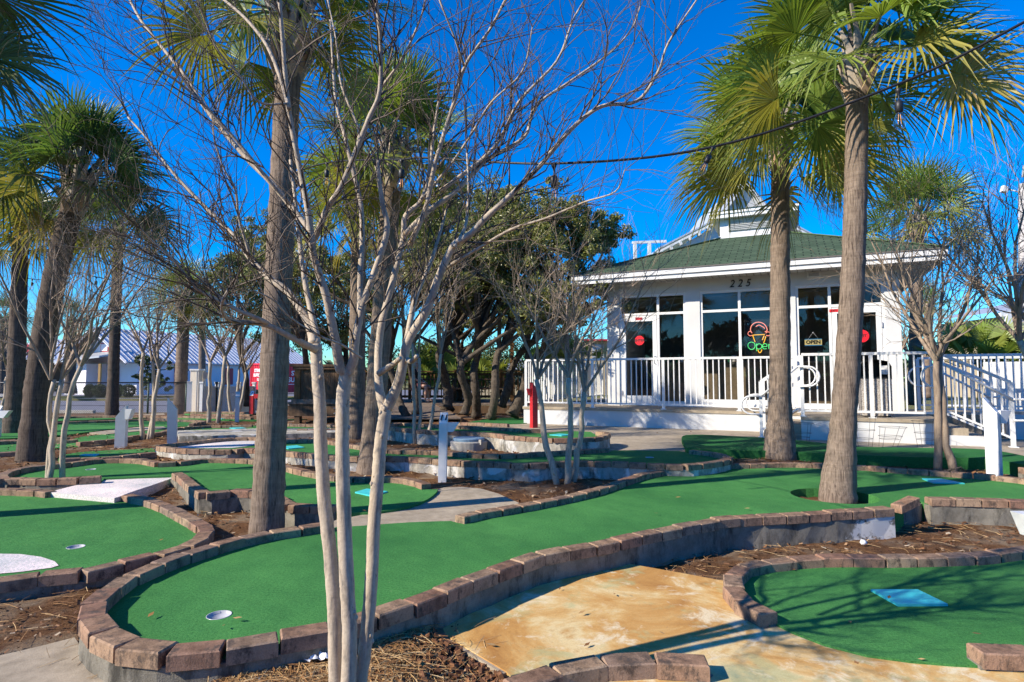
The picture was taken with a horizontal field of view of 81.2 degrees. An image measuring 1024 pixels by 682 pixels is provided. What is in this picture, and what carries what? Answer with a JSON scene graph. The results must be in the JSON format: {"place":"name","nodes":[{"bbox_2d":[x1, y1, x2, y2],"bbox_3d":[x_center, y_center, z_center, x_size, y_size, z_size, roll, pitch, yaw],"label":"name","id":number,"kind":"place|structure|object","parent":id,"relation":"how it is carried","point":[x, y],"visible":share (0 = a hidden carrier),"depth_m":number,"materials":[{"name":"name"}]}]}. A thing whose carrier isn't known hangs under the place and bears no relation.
{"place":"outdoors","nodes":[
{"label":"outdoors","id":0,"kind":"place"},
{"bbox_2d":[0,637,103,681],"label":"concrete path","id":1,"kind":"structure","parent":0,"point":[19,666],"depth_m":2.49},
{"bbox_2d":[54,327,310,394],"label":"gabled building","id":2,"kind":"structure","parent":0,"point":[95,367],"depth_m":47.41,"materials":[{"name":"metal"}]},
{"bbox_2d":[0,390,471,411],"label":"road","id":3,"kind":"structure","parent":0,"point":[102,409],"depth_m":29.67,"materials":[{"name":"asphalt"}]},
{"bbox_2d":[0,290,33,393],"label":"palm tree","id":4,"kind":"object","parent":3,"relation":"on","point":[2,373],"visible":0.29,"depth_m":35.84,"materials":[{"name":"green plant"}]},
{"bbox_2d":[59,294,100,393],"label":"palm tree","id":5,"kind":"object","parent":3,"relation":"on","point":[70,375],"visible":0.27,"depth_m":32.84,"materials":[{"name":"green plant"}]},
{"bbox_2d":[131,353,188,391],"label":"leafy tree","id":6,"kind":"object","parent":3,"relation":"on","point":[147,363],"visible":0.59,"depth_m":37.58,"materials":[{"name":"green plant"}]},
{"bbox_2d":[365,333,533,392],"bbox_3d":[-3.040,1.071,26.866,8.900,2.920,7.153,0,-3,0],"label":"background shrubbery","id":7,"kind":"object","parent":3,"relation":"on","point":[506,356],"visible":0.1,"depth_m":25.18,"materials":[{"name":"green plant"}]},
{"bbox_2d":[178,428,334,441],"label":"concrete path","id":8,"kind":"structure","parent":0,"point":[196,435],"depth_m":10.69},
{"bbox_2d":[334,487,518,527],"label":"concrete path","id":9,"kind":"structure","parent":0,"point":[446,504],"depth_m":5.17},
{"bbox_2d":[0,378,1023,681],"bbox_3d":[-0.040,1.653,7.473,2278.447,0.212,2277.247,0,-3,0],"label":"ground","id":10,"kind":"structure","parent":0,"point":[690,566],"depth_m":4.73,"materials":[{"name":"soil"}]},
{"bbox_2d":[0,178,95,432],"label":"palm tree","id":11,"kind":"object","parent":10,"relation":"on","point":[15,369],"visible":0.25,"depth_m":11.64,"materials":[{"name":"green plant"}]},
{"bbox_2d":[0,0,109,154],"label":"palm tree","id":12,"kind":"object","parent":10,"relation":"on","point":[11,49],"visible":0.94,"depth_m":5.24,"materials":[{"name":"green plant"}]},
{"bbox_2d":[0,260,109,407],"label":"crape myrtle","id":13,"kind":"object","parent":10,"relation":"on","point":[2,350],"visible":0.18,"depth_m":13.08,"materials":[{"name":"brown plant"}]},
{"bbox_2d":[0,430,166,451],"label":"putting green","id":14,"kind":"object","parent":10,"relation":"on","point":[97,440],"visible":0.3,"depth_m":10.06,"materials":[{"name":"carpet"}]},
{"bbox_2d":[0,381,186,413],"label":"chain link fence","id":15,"kind":"object","parent":10,"relation":"on","point":[148,393],"visible":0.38,"depth_m":20.32,"materials":[{"name":"metal"}]},
{"bbox_2d":[0,75,205,462],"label":"palm tree","id":16,"kind":"object","parent":10,"relation":"on","point":[32,440],"visible":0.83,"depth_m":8.03,"materials":[{"name":"green plant"}]},
{"bbox_2d":[0,419,205,439],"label":"putting green","id":17,"kind":"object","parent":10,"relation":"on","point":[79,427],"visible":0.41,"depth_m":13.28,"materials":[{"name":"carpet"}]},
{"bbox_2d":[0,488,214,601],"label":"putting green","id":18,"kind":"object","parent":10,"relation":"on","point":[82,544],"visible":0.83,"depth_m":4.32,"materials":[{"name":"carpet"}]},
{"bbox_2d":[0,554,57,572],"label":"turf patch","id":19,"kind":"object","parent":18,"relation":"on","point":[9,563],"visible":1,"depth_m":3.70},
{"bbox_2d":[58,448,156,461],"bbox_3d":[-5.633,1.709,8.320,1.153,0.344,1.421,2,-4,-32],"label":"putting green","id":20,"kind":"object","parent":10,"relation":"on","point":[134,453],"visible":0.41,"depth_m":8.22,"materials":[{"name":"carpet"}]},
{"bbox_2d":[51,478,170,502],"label":"turf ramp","id":21,"kind":"structure","parent":10,"relation":"on","point":[112,491],"depth_m":5.99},
{"bbox_2d":[114,404,134,447],"bbox_3d":[-6.138,1.390,9.476,0.254,0.762,0.154,1,-4,-12],"label":"sign post","id":22,"kind":"object","parent":10,"relation":"on","point":[124,415],"visible":0.82,"depth_m":9.41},
{"bbox_2d":[0,73,250,477],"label":"crape myrtle","id":23,"kind":"object","parent":10,"relation":"on","point":[52,423],"visible":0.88,"depth_m":6.54,"materials":[{"name":"brown plant"}]},
{"bbox_2d":[71,177,184,415],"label":"palm tree","id":24,"kind":"object","parent":10,"relation":"on","point":[112,402],"visible":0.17,"depth_m":16.72,"materials":[{"name":"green plant"}]},
{"bbox_2d":[77,212,238,439],"bbox_3d":[-6.487,-0.324,11.285,2.888,4.342,2.420,3,-5,-40],"label":"crape myrtle","id":25,"kind":"object","parent":10,"relation":"on","point":[155,388],"visible":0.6,"depth_m":10.80,"materials":[{"name":"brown plant"}]},
{"bbox_2d":[167,398,177,443],"bbox_3d":[-5.693,1.378,10.013,0.159,0.831,0.147,1,-4,-23],"label":"sign post","id":26,"kind":"object","parent":10,"relation":"on","point":[172,423],"visible":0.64,"depth_m":9.95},
{"bbox_2d":[52,415,306,421],"bbox_3d":[-9.183,2.188,15.418,7.471,0.453,2.173,1,-4,-16],"label":"putting green","id":27,"kind":"object","parent":10,"relation":"on","point":[93,418],"visible":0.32,"depth_m":15.68,"materials":[{"name":"carpet"}]},
{"bbox_2d":[131,254,232,413],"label":"palm tree","id":28,"kind":"object","parent":10,"relation":"on","point":[181,363],"visible":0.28,"depth_m":20.47,"materials":[{"name":"green plant"}]},
{"bbox_2d":[189,369,203,411],"bbox_3d":[-10.510,1.725,19.867,0.321,1.582,0.321,0,-3,0],"label":"post","id":29,"kind":"object","parent":10,"relation":"on","point":[196,376],"visible":0.71,"depth_m":19.76,"materials":[{"name":"white metal"}]},
{"bbox_2d":[199,382,217,411],"bbox_3d":[-9.741,1.873,19.221,0.162,1.124,0.789,-1,-4,17],"label":"lattice fence","id":30,"kind":"object","parent":10,"relation":"on","point":[203,398],"visible":0.59,"depth_m":19.06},
{"bbox_2d":[163,259,264,422],"bbox_3d":[-7.144,-0.131,14.853,2.772,4.429,2.779,2,-4,-31],"label":"crape myrtle","id":31,"kind":"object","parent":10,"relation":"on","point":[222,385],"visible":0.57,"depth_m":14.61,"materials":[{"name":"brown plant"}]},
{"bbox_2d":[0,458,437,527],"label":"putting green","id":32,"kind":"object","parent":10,"relation":"on","point":[218,485],"visible":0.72,"depth_m":6.15,"materials":[{"name":"carpet"}]},
{"bbox_2d":[190,295,261,411],"bbox_3d":[-8.606,0.453,19.246,3.494,3.879,2.530,2,-4,-23],"label":"crape myrtle","id":33,"kind":"object","parent":10,"relation":"on","point":[238,379],"visible":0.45,"depth_m":18.71,"materials":[{"name":"brown plant"}]},
{"bbox_2d":[171,215,294,406],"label":"oak tree","id":34,"kind":"object","parent":10,"relation":"on","point":[250,227],"visible":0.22,"depth_m":19.62,"materials":[{"name":"green plant"}]},
{"bbox_2d":[201,208,349,363],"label":"oak tree","id":35,"kind":"object","parent":10,"relation":"on","point":[304,336],"visible":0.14,"depth_m":17.70,"materials":[{"name":"green plant"}]},
{"bbox_2d":[123,0,429,533],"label":"palm tree","id":36,"kind":"object","parent":10,"relation":"on","point":[267,512],"visible":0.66,"depth_m":4.78,"materials":[{"name":"green plant"}]},
{"bbox_2d":[303,21,1023,169],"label":"light string","id":37,"kind":"object","parent":36,"relation":"attached to","point":[840,106],"visible":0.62,"depth_m":2.51,"materials":[{"name":"black metal"}]},
{"bbox_2d":[288,364,346,423],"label":"wooden platform","id":38,"kind":"structure","parent":10,"relation":"on","point":[301,403],"depth_m":14.39,"materials":[{"name":"brown wood"}]},
{"bbox_2d":[290,248,374,363],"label":"oak tree","id":39,"kind":"object","parent":10,"relation":"on","point":[343,329],"visible":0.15,"depth_m":19.42,"materials":[{"name":"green plant"}]},
{"bbox_2d":[212,623,498,681],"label":"pine straw","id":40,"kind":"object","parent":10,"relation":"on","point":[313,677],"visible":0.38,"depth_m":2.40,"materials":[{"name":"plant"}]},
{"bbox_2d":[293,142,426,439],"bbox_3d":[-2.796,-0.989,10.931,2.641,5.685,2.898,0,-3,0],"label":"palm tree","id":41,"kind":"object","parent":10,"relation":"on","point":[357,401],"visible":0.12,"depth_m":10.78,"materials":[{"name":"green plant"}]},
{"bbox_2d":[291,242,444,415],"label":"oak tree","id":42,"kind":"object","parent":10,"relation":"on","point":[402,408],"visible":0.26,"depth_m":14.97,"materials":[{"name":"green plant"}]},
{"bbox_2d":[294,40,491,474],"bbox_3d":[-1.542,-1.015,7.492,2.689,5.510,2.792,0,-3,0],"label":"palm tree","id":43,"kind":"object","parent":10,"relation":"on","point":[365,457],"visible":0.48,"depth_m":7.26,"materials":[{"name":"green plant"}]},
{"bbox_2d":[0,0,817,681],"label":"crape myrtle","id":44,"kind":"object","parent":10,"relation":"on","point":[348,658],"visible":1,"depth_m":2.13,"materials":[{"name":"beige plant"}]},
{"bbox_2d":[287,342,552,412],"bbox_3d":[-2.900,1.084,20.264,8.800,2.490,4.075,0,-3,0],"label":"fence","id":45,"kind":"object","parent":10,"relation":"on","point":[458,405],"depth_m":22.09,"materials":[{"name":"brown wood"}]},
{"bbox_2d":[391,402,462,421],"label":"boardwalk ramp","id":46,"kind":"structure","parent":10,"relation":"on","point":[426,411],"depth_m":15.61,"materials":[{"name":"brown wood"}]},
{"bbox_2d":[330,162,530,443],"bbox_3d":[-1.292,-0.901,10.134,3.190,5.351,3.408,0,-3,0],"label":"crape myrtle","id":47,"kind":"object","parent":10,"relation":"on","point":[441,339],"visible":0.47,"depth_m":9.90,"materials":[{"name":"brown plant"}]},
{"bbox_2d":[403,341,469,390],"bbox_3d":[-3.108,1.008,24.220,3.602,2.165,4.775,0,-3,0],"label":"palmetto bush","id":48,"kind":"object","parent":10,"relation":"on","point":[449,359],"visible":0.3,"depth_m":23.31,"materials":[{"name":"green plant"}]},
{"bbox_2d":[340,262,534,400],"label":"oak tree","id":49,"kind":"object","parent":10,"relation":"on","point":[461,335],"visible":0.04,"depth_m":20.02,"materials":[{"name":"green plant"}]},
{"bbox_2d":[155,437,732,481],"bbox_3d":[-1.188,1.677,8.045,7.926,0.434,2.090,-1,-4,12],"label":"putting green","id":50,"kind":"object","parent":10,"relation":"on","point":[602,463],"visible":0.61,"depth_m":7.37,"materials":[{"name":"carpet"}]},
{"bbox_2d":[179,441,254,447],"bbox_3d":[-4.456,1.593,9.324,1.296,0.001,1.355,0,-3,0],"label":"turf patch","id":51,"kind":"object","parent":50,"relation":"on","point":[230,444],"visible":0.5,"depth_m":8.99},
{"bbox_2d":[438,412,458,482],"bbox_3d":[-0.718,1.250,6.774,0.229,0.870,0.090,0,-3,0],"label":"sign post","id":52,"kind":"object","parent":10,"relation":"on","point":[445,426],"visible":0.93,"depth_m":6.74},
{"bbox_2d":[403,627,504,681],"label":"bark mulch","id":53,"kind":"object","parent":10,"relation":"on","point":[470,662],"visible":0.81,"depth_m":2.53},
{"bbox_2d":[398,193,509,414],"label":"oak tree","id":54,"kind":"object","parent":10,"relation":"on","point":[446,242],"visible":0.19,"depth_m":14.68,"materials":[{"name":"green plant"}]},
{"bbox_2d":[450,436,487,451],"bbox_3d":[-0.661,1.598,9.174,0.570,0.230,0.567,0,-3,0],"label":"utility cover","id":55,"kind":"object","parent":10,"relation":"on","point":[470,443],"visible":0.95,"depth_m":8.95,"materials":[{"name":"concrete"}]},
{"bbox_2d":[402,170,540,411],"bbox_3d":[-1.106,-1.422,16.471,4.736,6.849,3.777,0,-3,0],"label":"oak tree","id":56,"kind":"object","parent":10,"relation":"on","point":[447,400],"visible":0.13,"depth_m":16.39,"materials":[{"name":"green plant"}]},
{"bbox_2d":[448,349,509,390],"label":"palmetto bush","id":57,"kind":"object","parent":10,"relation":"on","point":[485,362],"visible":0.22,"depth_m":24.49,"materials":[{"name":"green plant"}]},
{"bbox_2d":[469,418,525,423],"bbox_3d":[-0.115,2.122,14.585,1.406,0.345,2.229,-1,-4,23],"label":"putting green","id":58,"kind":"object","parent":10,"relation":"on","point":[510,420],"visible":0.31,"depth_m":14.36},
{"bbox_2d":[468,200,624,419],"bbox_3d":[0.847,-0.856,15.294,4.098,5.691,2.753,0,-3,0],"label":"oak tree","id":59,"kind":"object","parent":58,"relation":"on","point":[508,339],"visible":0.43,"depth_m":14.82,"materials":[{"name":"green plant"}]},
{"bbox_2d":[495,282,632,418],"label":"oak tree","id":60,"kind":"object","parent":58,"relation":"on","point":[514,409],"visible":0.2,"depth_m":14.94,"materials":[{"name":"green plant"}]},
{"bbox_2d":[388,423,610,452],"bbox_3d":[-0.462,1.738,9.950,4.326,0.544,1.835,-2,-4,27],"label":"putting green","id":61,"kind":"object","parent":10,"relation":"on","point":[519,440],"visible":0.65,"depth_m":9.42,"materials":[{"name":"carpet"}]},
{"bbox_2d":[422,213,585,415],"bbox_3d":[-0.500,-0.756,15.052,3.740,5.307,3.804,1,-4,-18],"label":"oak tree","id":62,"kind":"object","parent":10,"relation":"on","point":[484,326],"visible":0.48,"depth_m":14.64,"materials":[{"name":"green plant"}]},
{"bbox_2d":[0,422,1018,681],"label":"wood chips","id":63,"kind":"object","parent":10,"relation":"on","point":[476,486],"visible":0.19,"depth_m":4.63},
{"bbox_2d":[0,422,1022,681],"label":"dry needles","id":64,"kind":"object","parent":10,"relation":"on","point":[490,618],"visible":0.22,"depth_m":4.36,"materials":[{"name":"plant"}]},
{"bbox_2d":[439,174,605,418],"bbox_3d":[0.004,-1.239,15.857,4.625,6.575,3.758,0,-3,0],"label":"oak tree","id":65,"kind":"object","parent":10,"relation":"on","point":[476,402],"visible":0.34,"depth_m":15.11,"materials":[{"name":"green plant"}]},
{"bbox_2d":[526,382,537,427],"bbox_3d":[0.425,1.403,12.729,0.247,1.043,0.169,0,-3,0],"label":"sign post","id":66,"kind":"object","parent":10,"relation":"on","point":[532,392],"visible":0.79,"depth_m":12.68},
{"bbox_2d":[76,462,1023,681],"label":"putting green","id":67,"kind":"object","parent":10,"relation":"on","point":[269,588],"visible":0.85,"depth_m":3.74,"materials":[{"name":"carpet"}]},
{"bbox_2d":[890,495,919,513],"bbox_3d":[3.212,1.335,4.879,0.191,0.120,0.103,1,-4,-16],"label":"loose brick","id":68,"kind":"object","parent":67,"relation":"on","point":[904,504],"visible":0.95,"depth_m":4.84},
{"bbox_2d":[414,187,693,484],"bbox_3d":[0.562,-0.063,6.889,2.853,3.463,3.343,-3,-5,43],"label":"crape myrtle","id":69,"kind":"object","parent":10,"relation":"on","point":[571,474],"visible":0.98,"depth_m":6.74,"materials":[{"name":"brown plant"}]},
{"bbox_2d":[523,333,606,370],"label":"palmetto bush","id":70,"kind":"object","parent":10,"relation":"on","point":[560,353],"visible":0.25,"depth_m":21.70,"materials":[{"name":"green plant"}]},
{"bbox_2d":[498,188,636,407],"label":"oak tree","id":71,"kind":"object","parent":10,"relation":"on","point":[505,395],"visible":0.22,"depth_m":15.69,"materials":[{"name":"green plant"}]},
{"bbox_2d":[443,564,1023,681],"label":"stained slab","id":72,"kind":"structure","parent":10,"relation":"on","point":[641,608],"depth_m":2.81,"materials":[{"name":"concrete"}]},
{"bbox_2d":[503,652,712,681],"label":"brick edging","id":73,"kind":"object","parent":72,"relation":"on","point":[612,667],"visible":1,"depth_m":2.39,"materials":[{"name":"brick"}]},
{"bbox_2d":[523,398,984,446],"bbox_3d":[5.179,1.855,14.447,8.497,0.600,7.680,-2,-4,25],"label":"raised porch","id":74,"kind":"object","parent":10,"relation":"on","point":[711,418],"visible":0.48,"depth_m":12.03,"materials":[{"name":"paint"}]},
{"bbox_2d":[528,361,603,401],"bbox_3d":[1.673,1.165,16.863,0.105,1.112,6.252,-2,-4,25],"label":"railing","id":75,"kind":"object","parent":74,"relation":"on","point":[579,383],"visible":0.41,"depth_m":16.19,"materials":[{"name":"white paint"}]},
{"bbox_2d":[525,356,800,412],"bbox_3d":[2.944,0.914,12.774,5.872,1.112,0.105,-2,-4,25],"label":"railing","id":76,"kind":"object","parent":74,"relation":"on","point":[663,404],"visible":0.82,"depth_m":12.64,"materials":[{"name":"white paint"}]},
{"bbox_2d":[570,203,951,410],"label":"pavilion","id":77,"kind":"structure","parent":74,"relation":"on","point":[708,313],"depth_m":14.08,"materials":[{"name":"paint"}]},
{"bbox_2d":[621,315,657,405],"bbox_3d":[3.032,0.465,14.264,0.851,2.134,0.119,-2,-4,25],"label":"door","id":78,"kind":"structure","parent":77,"relation":"in","point":[654,324],"depth_m":14.21,"materials":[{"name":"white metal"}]},
{"bbox_2d":[700,287,769,402],"bbox_3d":[5.144,0.101,13.365,1.763,2.530,0.080,-2,-4,25],"label":"window","id":79,"kind":"structure","parent":77,"relation":"in","point":[739,291],"depth_m":13.43,"materials":[{"name":"glass"}]},
{"bbox_2d":[744,317,769,354],"bbox_3d":[5.536,-0.116,13.366,0.620,0.850,0.066,-2,-4,25],"label":"neon sign","id":80,"kind":"object","parent":77,"relation":"attached to","point":[757,332],"visible":0.92,"depth_m":13.40,"materials":[{"name":"multicoloured"}]},
{"bbox_2d":[831,306,882,409],"bbox_3d":[7.164,0.348,12.366,0.909,2.134,0.073,-2,-4,25],"label":"door","id":81,"kind":"structure","parent":77,"relation":"in","point":[879,324],"depth_m":12.28,"materials":[{"name":"white glass"}]},
{"bbox_2d":[799,351,942,417],"bbox_3d":[5.950,0.743,9.965,2.105,1.112,0.105,-2,-4,25],"label":"railing","id":82,"kind":"object","parent":74,"relation":"on","point":[872,412],"visible":0.64,"depth_m":9.91,"materials":[{"name":"white paint"}]},
{"bbox_2d":[859,359,892,416],"bbox_3d":[6.327,0.815,10.425,0.470,0.985,0.470,-2,-4,25],"label":"litter bin","id":83,"kind":"object","parent":74,"relation":"on","point":[885,385],"visible":0.57,"depth_m":10.22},
{"bbox_2d":[653,13,923,460],"bbox_3d":[3.788,-1.482,8.362,3.551,6.342,3.577,0,-3,0],"label":"palm tree","id":84,"kind":"object","parent":10,"relation":"on","point":[779,442],"visible":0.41,"depth_m":8.28,"materials":[{"name":"green plant"}]},
{"bbox_2d":[682,435,1023,476],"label":"putting green","id":85,"kind":"object","parent":10,"relation":"on","point":[740,447],"visible":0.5,"depth_m":8.07,"materials":[{"name":"carpet"}]},
{"bbox_2d":[685,0,1023,503],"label":"palm tree","id":86,"kind":"object","parent":10,"relation":"on","point":[861,57],"visible":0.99,"depth_m":5.80,"materials":[{"name":"green plant"}]},
{"bbox_2d":[722,545,1023,667],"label":"putting green","id":87,"kind":"object","parent":10,"relation":"on","point":[822,599],"visible":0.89,"depth_m":3.21,"materials":[{"name":"carpet"}]},
{"bbox_2d":[871,589,947,606],"bbox_3d":[2.155,1.400,3.248,0.275,0.022,0.223,0,-3,0],"label":"tee mat","id":88,"kind":"object","parent":87,"relation":"on","point":[907,597],"visible":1,"depth_m":3.23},
{"bbox_2d":[787,115,1023,473],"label":"crape myrtle","id":89,"kind":"object","parent":10,"relation":"on","point":[935,350],"visible":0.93,"depth_m":7.15,"materials":[{"name":"plant"}]},
{"bbox_2d":[902,278,961,397],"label":"palm tree","id":90,"kind":"object","parent":10,"relation":"on","point":[927,378],"visible":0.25,"depth_m":22.84,"materials":[{"name":"plant"}]},
{"bbox_2d":[867,143,1008,404],"bbox_3d":[11.920,-1.927,17.685,4.311,7.626,4.286,0,-3,0],"label":"palm tree","id":91,"kind":"object","parent":10,"relation":"on","point":[928,185],"visible":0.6,"depth_m":17.29,"materials":[{"name":"green plant"}]},
{"bbox_2d":[868,26,1023,357],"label":"crape myrtle","id":92,"kind":"object","parent":10,"relation":"on","point":[1016,306],"visible":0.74,"depth_m":7.11,"materials":[{"name":"brown plant"}]},
{"bbox_2d":[900,267,1012,396],"bbox_3d":[13.867,-0.766,19.814,5.114,5.263,4.360,-3,-5,43],"label":"crape myrtle","id":93,"kind":"object","parent":10,"relation":"on","point":[905,337],"visible":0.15,"depth_m":19.89,"materials":[{"name":"plant"}]},
{"bbox_2d":[905,409,1023,437],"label":"ramp","id":94,"kind":"structure","parent":10,"relation":"on","point":[954,421],"depth_m":10.83,"materials":[{"name":"wood"}]},
{"bbox_2d":[915,356,1022,409],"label":"railing","id":95,"kind":"object","parent":94,"relation":"on","point":[919,404],"visible":0.35,"depth_m":12.09,"materials":[{"name":"white paint"}]},
{"bbox_2d":[910,315,1023,366],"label":"palmetto bush","id":96,"kind":"object","parent":10,"relation":"on","point":[960,344],"visible":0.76,"depth_m":15.23,"materials":[{"name":"green plant"}]},
{"bbox_2d":[966,643,1023,671],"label":"brick edging","id":97,"kind":"object","parent":10,"relation":"on","point":[1005,657],"visible":0.71,"depth_m":2.47,"materials":[{"name":"brick"}]},
{"bbox_2d":[983,397,1010,475],"bbox_3d":[5.596,1.129,6.890,0.308,0.948,0.158,1,-4,-21],"label":"sign post","id":98,"kind":"object","parent":10,"relation":"on","point":[994,417],"visible":0.98,"depth_m":6.83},
{"bbox_2d":[983,362,1023,411],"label":"board fence","id":99,"kind":"object","parent":10,"relation":"on","point":[1017,378],"visible":0.3,"depth_m":12.47,"materials":[{"name":"white paint"}]},
{"bbox_2d":[1000,166,1023,385],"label":"utility pole","id":100,"kind":"object","parent":10,"relation":"on","point":[1003,188],"visible":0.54,"depth_m":19.21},
{"bbox_2d":[1005,415,1023,439],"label":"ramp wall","id":101,"kind":"structure","parent":10,"relation":"on","point":[1019,426],"depth_m":10.31,"materials":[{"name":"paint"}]},
{"bbox_2d":[943,353,1023,410],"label":"railing","id":102,"kind":"object","parent":101,"relation":"on","point":[981,355],"visible":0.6,"depth_m":10.59,"materials":[{"name":"white paint"}]},
{"bbox_2d":[0,0,1023,377],"label":"sky","id":103,"kind":"structure","parent":0,"point":[716,20],"materials":[{"name":"blue"}]},
{"bbox_2d":[632,184,810,258],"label":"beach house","id":104,"kind":"structure","parent":0,"point":[683,238],"depth_m":30.47,"materials":[{"name":"paint"}]},
{"bbox_2d":[457,423,1023,455],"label":"concrete plaza","id":105,"kind":"structure","parent":0,"point":[647,439],"depth_m":10.45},
{"bbox_2d":[741,357,819,437],"bbox_3d":[4.710,0.995,10.510,1.292,1.437,0.144,-2,-4,25],"label":"stair rail","id":106,"kind":"object","parent":105,"relation":"on","point":[760,395],"visible":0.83,"depth_m":10.60,"materials":[{"name":"metal"}]},
{"bbox_2d":[907,357,1014,430],"bbox_3d":[7.765,0.986,10.377,1.502,1.439,0.144,-2,-4,25],"label":"stair rail","id":107,"kind":"object","parent":105,"relation":"on","point":[988,394],"visible":0.51,"depth_m":10.31,"materials":[{"name":"white paint"}]},
{"bbox_2d":[920,354,1023,447],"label":"stair rail","id":108,"kind":"object","parent":105,"relation":"on","point":[1012,419],"visible":0.9,"depth_m":9.28,"materials":[{"name":"white paint"}]},
{"bbox_2d":[935,304,1016,397],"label":"tan house","id":109,"kind":"structure","parent":0,"point":[985,310],"depth_m":39.47,"materials":[{"name":"grey metal"}]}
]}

